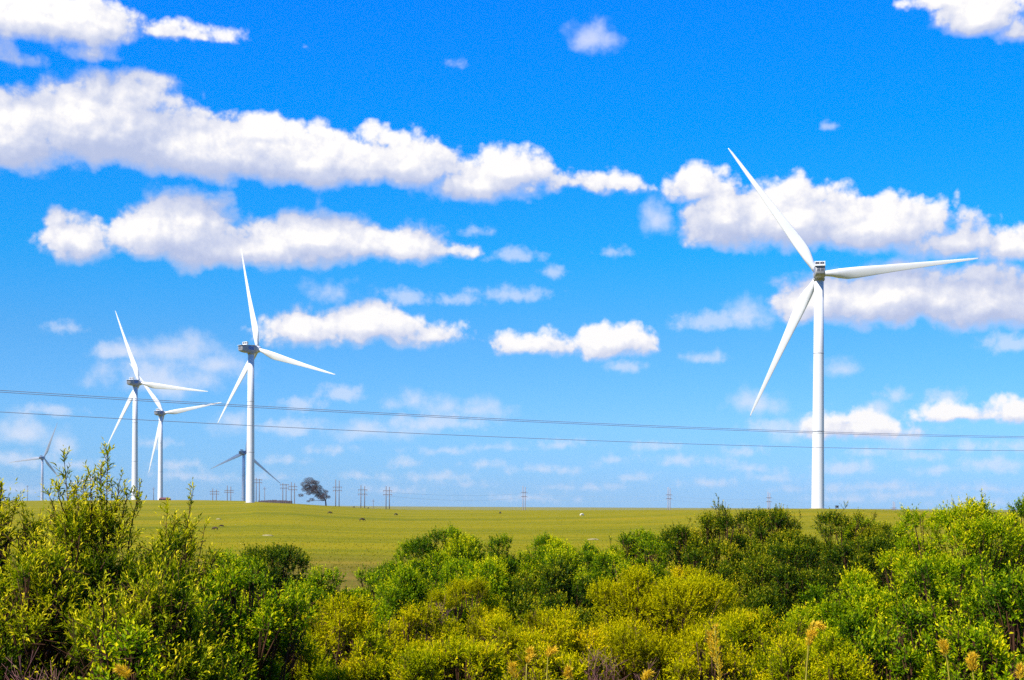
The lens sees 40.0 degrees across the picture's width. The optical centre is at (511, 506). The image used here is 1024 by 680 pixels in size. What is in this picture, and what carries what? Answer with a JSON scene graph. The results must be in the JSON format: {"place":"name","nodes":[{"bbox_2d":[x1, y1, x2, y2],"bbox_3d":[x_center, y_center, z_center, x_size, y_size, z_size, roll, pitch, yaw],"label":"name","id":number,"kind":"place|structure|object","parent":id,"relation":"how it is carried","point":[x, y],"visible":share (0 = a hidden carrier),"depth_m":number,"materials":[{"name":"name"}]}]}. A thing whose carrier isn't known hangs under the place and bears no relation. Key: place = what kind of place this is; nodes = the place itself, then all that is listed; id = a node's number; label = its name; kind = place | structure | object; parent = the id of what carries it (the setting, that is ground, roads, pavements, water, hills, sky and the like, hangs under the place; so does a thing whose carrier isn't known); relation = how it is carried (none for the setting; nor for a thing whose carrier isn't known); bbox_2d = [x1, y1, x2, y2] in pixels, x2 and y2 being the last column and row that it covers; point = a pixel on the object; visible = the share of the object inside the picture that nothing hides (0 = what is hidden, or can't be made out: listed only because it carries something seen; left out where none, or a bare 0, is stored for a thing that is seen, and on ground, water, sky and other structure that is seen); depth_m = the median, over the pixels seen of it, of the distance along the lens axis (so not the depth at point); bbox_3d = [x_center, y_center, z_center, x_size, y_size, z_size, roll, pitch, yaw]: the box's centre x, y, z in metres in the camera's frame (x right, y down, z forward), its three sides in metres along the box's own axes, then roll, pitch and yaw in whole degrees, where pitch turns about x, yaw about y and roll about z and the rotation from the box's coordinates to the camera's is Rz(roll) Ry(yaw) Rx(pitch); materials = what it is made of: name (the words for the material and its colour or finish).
{"place":"outdoors","nodes":[
{"label":"outdoors","id":0,"kind":"place"},
{"bbox_2d":[0,500,1023,617],"bbox_3d":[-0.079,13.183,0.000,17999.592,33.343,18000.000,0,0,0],"label":"ground","id":1,"kind":"structure","parent":0,"point":[243,514],"depth_m":303.90,"materials":[{"name":"green plant"}]},
{"bbox_2d":[0,477,68,678],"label":"bush","id":2,"kind":"object","parent":1,"relation":"on","point":[9,539],"visible":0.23,"depth_m":14.00,"materials":[{"name":"green plant"}]},
{"bbox_2d":[9,422,65,500],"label":"wind turbine","id":3,"kind":"object","parent":1,"relation":"on","point":[42,458],"visible":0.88,"depth_m":2002.47,"materials":[{"name":"white paint"}]},
{"bbox_2d":[2,647,83,679],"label":"bare shrub","id":4,"kind":"object","parent":1,"relation":"on","point":[22,677],"visible":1,"depth_m":11.52,"materials":[{"name":"brown plant"}]},
{"bbox_2d":[0,521,114,679],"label":"bush","id":5,"kind":"object","parent":1,"relation":"on","point":[29,626],"visible":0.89,"depth_m":12.36,"materials":[{"name":"green plant"}]},
{"bbox_2d":[73,455,113,499],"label":"wind turbine","id":6,"kind":"object","parent":1,"relation":"on","point":[97,482],"visible":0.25,"depth_m":2152.90,"materials":[{"name":"white paint"}]},
{"bbox_2d":[7,436,207,675],"bbox_3d":[-4.293,1.781,14.978,2.522,5.064,2.053,0,0,0],"label":"bush","id":7,"kind":"object","parent":1,"relation":"on","point":[86,534],"visible":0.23,"depth_m":14.83,"materials":[{"name":"green plant"}]},
{"bbox_2d":[113,663,131,679],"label":"seeding grass","id":8,"kind":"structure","parent":1,"relation":"on","point":[124,672],"depth_m":8.99,"materials":[{"name":"yellow plant"}]},
{"bbox_2d":[73,611,178,679],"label":"bush","id":9,"kind":"object","parent":1,"relation":"on","point":[141,664],"visible":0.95,"depth_m":9.48,"materials":[{"name":"green plant"}]},
{"bbox_2d":[44,545,260,679],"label":"bush","id":10,"kind":"object","parent":1,"relation":"on","point":[164,616],"visible":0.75,"depth_m":11.86,"materials":[{"name":"green plant"}]},
{"bbox_2d":[108,311,207,499],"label":"wind turbine","id":11,"kind":"object","parent":1,"relation":"on","point":[137,383],"visible":0.91,"depth_m":967.75,"materials":[{"name":"white paint"}]},
{"bbox_2d":[130,364,220,499],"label":"wind turbine","id":12,"kind":"object","parent":1,"relation":"on","point":[159,432],"visible":0.86,"depth_m":1176.70,"materials":[{"name":"white paint"}]},
{"bbox_2d":[116,478,246,649],"bbox_3d":[-3.845,2.083,15.904,2.238,4.844,1.663,0,0,0],"label":"bush","id":13,"kind":"object","parent":1,"relation":"on","point":[189,551],"visible":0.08,"depth_m":15.94,"materials":[{"name":"green plant"}]},
{"bbox_2d":[210,488,218,499],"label":"power pylon","id":14,"kind":"object","parent":1,"relation":"on","point":[212,491],"visible":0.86,"depth_m":1419.66,"materials":[{"name":"wood"}]},
{"bbox_2d":[224,485,233,500],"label":"power pylon","id":15,"kind":"object","parent":1,"relation":"on","point":[227,490],"visible":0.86,"depth_m":1379.70,"materials":[{"name":"wood"}]},
{"bbox_2d":[200,545,279,643],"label":"tree","id":16,"kind":"object","parent":1,"relation":"on","point":[239,600],"visible":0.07,"depth_m":30.90,"materials":[{"name":"green plant"}]},
{"bbox_2d":[211,441,280,500],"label":"wind turbine","id":17,"kind":"object","parent":1,"relation":"on","point":[242,453],"visible":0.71,"depth_m":1568.69,"materials":[{"name":"white paint"}]},
{"bbox_2d":[169,552,326,679],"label":"bush","id":18,"kind":"object","parent":1,"relation":"on","point":[266,624],"visible":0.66,"depth_m":13.97,"materials":[{"name":"green plant"}]},
{"bbox_2d":[254,478,261,501],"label":"power pylon","id":19,"kind":"object","parent":1,"relation":"on","point":[256,482],"visible":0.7,"depth_m":1149.76,"materials":[{"name":"wood"}]},
{"bbox_2d":[258,500,291,503],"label":"stone bank","id":20,"kind":"structure","parent":1,"relation":"on","point":[277,501],"depth_m":768.84,"materials":[{"name":"grey stone"}]},
{"bbox_2d":[218,250,335,502],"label":"wind turbine","id":21,"kind":"object","parent":1,"relation":"on","point":[252,351],"visible":0.95,"depth_m":726.49,"materials":[{"name":"white paint"}]},
{"bbox_2d":[229,550,337,665],"bbox_3d":[-5.605,3.063,32.713,3.365,4.069,2.806,0,0,35],"label":"bush","id":22,"kind":"object","parent":1,"relation":"on","point":[316,595],"visible":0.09,"depth_m":32.81,"materials":[{"name":"green plant"}]},
{"bbox_2d":[288,482,296,503],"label":"power pylon","id":23,"kind":"object","parent":1,"relation":"on","point":[291,486],"visible":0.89,"depth_m":1039.73,"materials":[{"name":"wood"}]},
{"bbox_2d":[256,592,330,679],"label":"shrub","id":24,"kind":"object","parent":1,"relation":"on","point":[298,671],"visible":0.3,"depth_m":15.84,"materials":[{"name":"green plant"}]},
{"bbox_2d":[234,540,373,632],"bbox_3d":[-6.333,2.977,36.888,5.443,4.235,4.843,0,0,0],"label":"bush","id":25,"kind":"object","parent":1,"relation":"on","point":[273,561],"visible":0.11,"depth_m":36.53,"materials":[{"name":"green plant"}]},
{"bbox_2d":[299,477,330,505],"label":"windswept tree","id":26,"kind":"object","parent":1,"relation":"on","point":[309,487],"visible":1,"depth_m":999.06,"materials":[{"name":"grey plant"}]},
{"bbox_2d":[290,563,365,662],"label":"tree","id":27,"kind":"object","parent":1,"relation":"on","point":[317,577],"visible":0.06,"depth_m":33.90,"materials":[{"name":"green plant"}]},
{"bbox_2d":[333,480,341,505],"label":"power pylon","id":28,"kind":"object","parent":1,"relation":"on","point":[335,490],"visible":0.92,"depth_m":979.78,"materials":[{"name":"wood"}]},
{"bbox_2d":[298,586,400,676],"bbox_3d":[-2.355,3.067,19.497,1.946,3.947,1.734,0,0,18],"label":"shrub","id":29,"kind":"object","parent":1,"relation":"on","point":[337,616],"visible":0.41,"depth_m":19.41,"materials":[{"name":"green plant"}]},
{"bbox_2d":[358,486,364,507],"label":"power pylon","id":30,"kind":"object","parent":1,"relation":"on","point":[360,497],"visible":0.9,"depth_m":959.78,"materials":[{"name":"wood"}]},
{"bbox_2d":[309,625,415,679],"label":"shrub","id":31,"kind":"object","parent":1,"relation":"on","point":[372,658],"visible":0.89,"depth_m":14.83,"materials":[{"name":"green plant"}]},
{"bbox_2d":[339,564,417,639],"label":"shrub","id":32,"kind":"object","parent":1,"relation":"on","point":[371,578],"visible":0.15,"depth_m":39.81,"materials":[{"name":"green plant"}]},
{"bbox_2d":[383,487,391,508],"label":"power pylon","id":33,"kind":"object","parent":1,"relation":"on","point":[389,490],"visible":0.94,"depth_m":959.68,"materials":[{"name":"wood"}]},
{"bbox_2d":[195,581,605,677],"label":"undergrowth","id":34,"kind":"object","parent":1,"relation":"on","point":[351,588],"depth_m":80.36,"materials":[{"name":"green plant"}]},
{"bbox_2d":[355,557,450,640],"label":"tree","id":35,"kind":"object","parent":1,"relation":"on","point":[397,587],"visible":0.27,"depth_m":34.68,"materials":[{"name":"green plant"}]},
{"bbox_2d":[347,593,470,672],"bbox_3d":[-1.403,3.150,20.042,2.020,3.848,1.915,0,0,-24],"label":"shrub","id":36,"kind":"object","parent":1,"relation":"on","point":[436,627],"visible":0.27,"depth_m":20.00,"materials":[{"name":"green plant"}]},
{"bbox_2d":[367,521,496,631],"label":"tree","id":37,"kind":"object","parent":1,"relation":"on","point":[430,553],"visible":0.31,"depth_m":46.79,"materials":[{"name":"green plant"}]},
{"bbox_2d":[417,596,456,638],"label":"bare shrub","id":38,"kind":"object","parent":1,"relation":"on","point":[442,609],"visible":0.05,"depth_m":26.03,"materials":[{"name":"brown plant"}]},
{"bbox_2d":[386,629,511,679],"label":"shrub","id":39,"kind":"object","parent":1,"relation":"on","point":[433,661],"visible":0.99,"depth_m":14.87,"materials":[{"name":"green plant"}]},
{"bbox_2d":[422,574,519,645],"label":"shrub","id":40,"kind":"object","parent":1,"relation":"on","point":[476,615],"visible":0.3,"depth_m":28.93,"materials":[{"name":"green plant"}]},
{"bbox_2d":[411,552,550,637],"bbox_3d":[-1.016,3.168,37.803,5.040,3.908,3.610,0,0,-28],"label":"tree","id":41,"kind":"object","parent":1,"relation":"on","point":[461,569],"visible":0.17,"depth_m":37.62,"materials":[{"name":"green plant"}]},
{"bbox_2d":[444,535,517,596],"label":"tree","id":42,"kind":"object","parent":1,"relation":"on","point":[484,557],"depth_m":49.94,"materials":[{"name":"green plant"}]},
{"bbox_2d":[458,607,557,679],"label":"shrub","id":43,"kind":"object","parent":1,"relation":"on","point":[492,626],"visible":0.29,"depth_m":18.89,"materials":[{"name":"green plant"}]},
{"bbox_2d":[456,532,567,618],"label":"tree","id":44,"kind":"object","parent":1,"relation":"on","point":[527,565],"visible":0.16,"depth_m":48.98,"materials":[{"name":"green plant"}]},
{"bbox_2d":[521,487,527,509],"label":"power pylon","id":45,"kind":"object","parent":1,"relation":"on","point":[525,492],"visible":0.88,"depth_m":1399.88,"materials":[{"name":"wood"}]},
{"bbox_2d":[525,646,536,679],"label":"seeding grass","id":46,"kind":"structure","parent":1,"relation":"on","point":[530,651],"depth_m":9.59,"materials":[{"name":"yellow plant"}]},
{"bbox_2d":[507,659,573,679],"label":"seeding grass","id":47,"kind":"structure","parent":1,"relation":"on","point":[514,670],"depth_m":9.02,"materials":[{"name":"yellow plant"}]},
{"bbox_2d":[498,636,587,679],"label":"shrub","id":48,"kind":"object","parent":1,"relation":"on","point":[537,668],"visible":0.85,"depth_m":14.02,"materials":[{"name":"green plant"}]},
{"bbox_2d":[494,554,601,648],"bbox_3d":[1.272,3.167,38.206,3.623,3.944,4.235,0,0,26],"label":"bush","id":49,"kind":"object","parent":1,"relation":"on","point":[520,597],"visible":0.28,"depth_m":37.43,"materials":[{"name":"green plant"}]},
{"bbox_2d":[508,532,589,608],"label":"tree","id":50,"kind":"object","parent":1,"relation":"on","point":[547,542],"visible":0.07,"depth_m":49.78,"materials":[{"name":"green plant"}]},
{"bbox_2d":[544,644,558,679],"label":"seeding grass","id":51,"kind":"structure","parent":1,"relation":"on","point":[550,650],"depth_m":10.00,"materials":[{"name":"yellow plant"}]},
{"bbox_2d":[514,596,617,679],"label":"shrub","id":52,"kind":"object","parent":1,"relation":"on","point":[559,624],"visible":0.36,"depth_m":19.66,"materials":[{"name":"green plant"}]},
{"bbox_2d":[539,538,634,614],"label":"tree","id":53,"kind":"object","parent":1,"relation":"on","point":[589,556],"visible":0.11,"depth_m":45.35,"materials":[{"name":"green plant"}]},
{"bbox_2d":[580,646,629,679],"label":"bare shrub","id":54,"kind":"object","parent":1,"relation":"on","point":[606,670],"visible":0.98,"depth_m":18.07,"materials":[{"name":"brown plant"}]},
{"bbox_2d":[570,547,648,679],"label":"bush","id":55,"kind":"object","parent":1,"relation":"on","point":[607,561],"visible":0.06,"depth_m":39.80,"materials":[{"name":"green plant"}]},
{"bbox_2d":[606,526,669,621],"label":"tree","id":56,"kind":"object","parent":1,"relation":"on","point":[629,540],"visible":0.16,"depth_m":45.85,"materials":[{"name":"green plant"}]},
{"bbox_2d":[497,556,783,679],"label":"shrub","id":57,"kind":"object","parent":1,"relation":"on","point":[635,642],"visible":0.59,"depth_m":21.68,"materials":[{"name":"green plant"}]},
{"bbox_2d":[640,668,654,679],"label":"seeding grass","id":58,"kind":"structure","parent":1,"relation":"on","point":[648,673],"depth_m":8.99,"materials":[{"name":"yellow plant"}]},
{"bbox_2d":[634,658,660,679],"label":"bare shrub","id":59,"kind":"object","parent":1,"relation":"on","point":[649,668],"visible":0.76,"depth_m":18.10,"materials":[{"name":"brown plant"}]},
{"bbox_2d":[634,534,711,673],"bbox_3d":[4.119,2.880,35.067,3.419,4.556,2.043,0,0,0],"label":"tree","id":60,"kind":"object","parent":1,"relation":"on","point":[656,571],"visible":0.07,"depth_m":35.17,"materials":[{"name":"green plant"}]},
{"bbox_2d":[655,562,717,667],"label":"shrub","id":61,"kind":"object","parent":1,"relation":"on","point":[679,575],"visible":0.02,"depth_m":24.94,"materials":[{"name":"green plant"}]},
{"bbox_2d":[663,613,766,679],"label":"shrub","id":62,"kind":"object","parent":1,"relation":"on","point":[733,664],"visible":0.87,"depth_m":14.95,"materials":[{"name":"green plant"}]},
{"bbox_2d":[705,623,724,679],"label":"seeding grass","id":63,"kind":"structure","parent":1,"relation":"on","point":[714,656],"depth_m":10.00,"materials":[{"name":"yellow plant"}]},
{"bbox_2d":[657,493,775,615],"bbox_3d":[5.140,2.419,32.697,4.006,5.481,3.208,0,0,31],"label":"tree","id":64,"kind":"object","parent":1,"relation":"on","point":[721,522],"visible":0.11,"depth_m":32.97,"materials":[{"name":"green plant"}]},
{"bbox_2d":[650,532,786,634],"bbox_3d":[4.820,2.863,32.173,3.624,4.589,3.447,0,0,38],"label":"tree","id":65,"kind":"object","parent":1,"relation":"on","point":[729,567],"visible":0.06,"depth_m":32.07,"materials":[{"name":"green plant"}]},
{"bbox_2d":[723,508,791,585],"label":"tree","id":66,"kind":"object","parent":1,"relation":"on","point":[739,518],"visible":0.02,"depth_m":35.98,"materials":[{"name":"green plant"}]},
{"bbox_2d":[695,602,823,679],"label":"shrub","id":67,"kind":"object","parent":1,"relation":"on","point":[738,625],"visible":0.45,"depth_m":17.85,"materials":[{"name":"green plant"}]},
{"bbox_2d":[708,537,853,640],"bbox_3d":[6.633,2.924,30.518,5.160,4.488,3.872,0,0,0],"label":"tree","id":68,"kind":"object","parent":1,"relation":"on","point":[776,572],"visible":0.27,"depth_m":30.53,"materials":[{"name":"green plant"}]},
{"bbox_2d":[722,503,870,605],"bbox_3d":[6.785,2.544,34.771,3.684,5.273,3.409,0,0,42],"label":"tree","id":69,"kind":"object","parent":1,"relation":"on","point":[779,519],"visible":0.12,"depth_m":34.96,"materials":[{"name":"green plant"}]},
{"bbox_2d":[805,618,827,679],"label":"seeding grass","id":70,"kind":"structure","parent":1,"relation":"on","point":[811,631],"depth_m":10.00,"materials":[{"name":"yellow plant"}]},
{"bbox_2d":[755,623,887,679],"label":"shrub","id":71,"kind":"object","parent":1,"relation":"on","point":[836,662],"visible":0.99,"depth_m":13.91,"materials":[{"name":"green plant"}]},
{"bbox_2d":[728,148,978,508],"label":"wind turbine","id":72,"kind":"object","parent":1,"relation":"on","point":[816,284],"visible":0.93,"depth_m":488.24,"materials":[{"name":"white paint"}]},
{"bbox_2d":[809,500,901,596],"bbox_3d":[8.655,2.516,35.972,4.709,5.351,3.725,0,0,0],"label":"tree","id":73,"kind":"object","parent":1,"relation":"on","point":[869,529],"visible":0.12,"depth_m":35.88,"materials":[{"name":"green plant"}]},
{"bbox_2d":[809,532,904,619],"bbox_3d":[8.171,2.891,33.578,3.567,4.580,2.875,0,0,0],"label":"tree","id":74,"kind":"object","parent":1,"relation":"on","point":[868,548],"visible":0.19,"depth_m":33.24,"materials":[{"name":"green plant"}]},
{"bbox_2d":[775,561,939,663],"bbox_3d":[5.230,2.987,21.121,3.027,4.321,2.790,0,0,-29],"label":"bush","id":75,"kind":"object","parent":1,"relation":"on","point":[866,597],"visible":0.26,"depth_m":20.84,"materials":[{"name":"green plant"}]},
{"bbox_2d":[837,517,895,560],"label":"tree","id":76,"kind":"object","parent":1,"relation":"on","point":[844,535],"visible":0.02,"depth_m":37.92,"materials":[{"name":"green plant"}]},
{"bbox_2d":[866,534,945,615],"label":"bush","id":77,"kind":"object","parent":1,"relation":"on","point":[889,557],"visible":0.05,"depth_m":25.00,"materials":[{"name":"green plant"}]},
{"bbox_2d":[885,520,936,590],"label":"tree","id":78,"kind":"object","parent":1,"relation":"on","point":[899,531],"visible":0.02,"depth_m":38.98,"materials":[{"name":"green plant"}]},
{"bbox_2d":[847,589,975,679],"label":"bush","id":79,"kind":"object","parent":1,"relation":"on","point":[915,656],"visible":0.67,"depth_m":14.42,"materials":[{"name":"green plant"}]},
{"bbox_2d":[828,550,1023,676],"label":"bush","id":80,"kind":"object","parent":1,"relation":"on","point":[965,605],"visible":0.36,"depth_m":17.95,"materials":[{"name":"green plant"}]},
{"bbox_2d":[936,639,949,679],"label":"seeding grass","id":81,"kind":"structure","parent":1,"relation":"on","point":[943,646],"depth_m":10.00,"materials":[{"name":"yellow plant"}]},
{"bbox_2d":[886,486,1023,629],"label":"bush","id":82,"kind":"object","parent":1,"relation":"on","point":[981,530],"visible":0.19,"depth_m":23.66,"materials":[{"name":"green plant"}]},
{"bbox_2d":[965,651,980,679],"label":"seeding grass","id":83,"kind":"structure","parent":1,"relation":"on","point":[972,666],"depth_m":9.49,"materials":[{"name":"yellow plant"}]},
{"bbox_2d":[935,609,1023,679],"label":"bush","id":84,"kind":"object","parent":1,"relation":"on","point":[993,663],"visible":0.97,"depth_m":11.92,"materials":[{"name":"green plant"}]},
{"bbox_2d":[939,562,1023,668],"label":"bush","id":85,"kind":"object","parent":1,"relation":"on","point":[1010,602],"visible":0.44,"depth_m":13.93,"materials":[{"name":"green plant"}]},
{"bbox_2d":[972,493,1023,583],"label":"bush","id":86,"kind":"object","parent":1,"relation":"on","point":[1020,509],"visible":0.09,"depth_m":24.84,"materials":[{"name":"green plant"}]},
{"bbox_2d":[1015,661,1023,679],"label":"seeding grass","id":87,"kind":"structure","parent":1,"relation":"on","point":[1020,669],"depth_m":9.49,"materials":[{"name":"yellow plant"}]},
{"bbox_3d":[-60.506,-0.797,36.741,0.420,12.867,1.600,0,0,-31],"label":"power pole","id":88,"kind":"object","parent":1,"relation":"on","visible":0},
{"bbox_2d":[3,392,1006,437],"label":"power cable","id":89,"kind":"object","parent":88,"relation":"attached to","point":[477,419],"visible":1,"depth_m":70.67,"materials":[{"name":"metal"}]},
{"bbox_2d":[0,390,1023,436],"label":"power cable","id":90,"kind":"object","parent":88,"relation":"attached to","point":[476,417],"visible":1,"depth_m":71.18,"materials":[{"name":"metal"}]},
{"bbox_2d":[5,412,1023,450],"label":"power cable","id":91,"kind":"object","parent":88,"relation":"attached to","point":[490,436],"visible":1,"depth_m":71.26,"materials":[{"name":"metal"}]},
{"bbox_2d":[0,0,1023,509],"label":"sky","id":92,"kind":"structure","parent":0,"point":[524,210],"materials":[{"name":"blue"}]}
]}

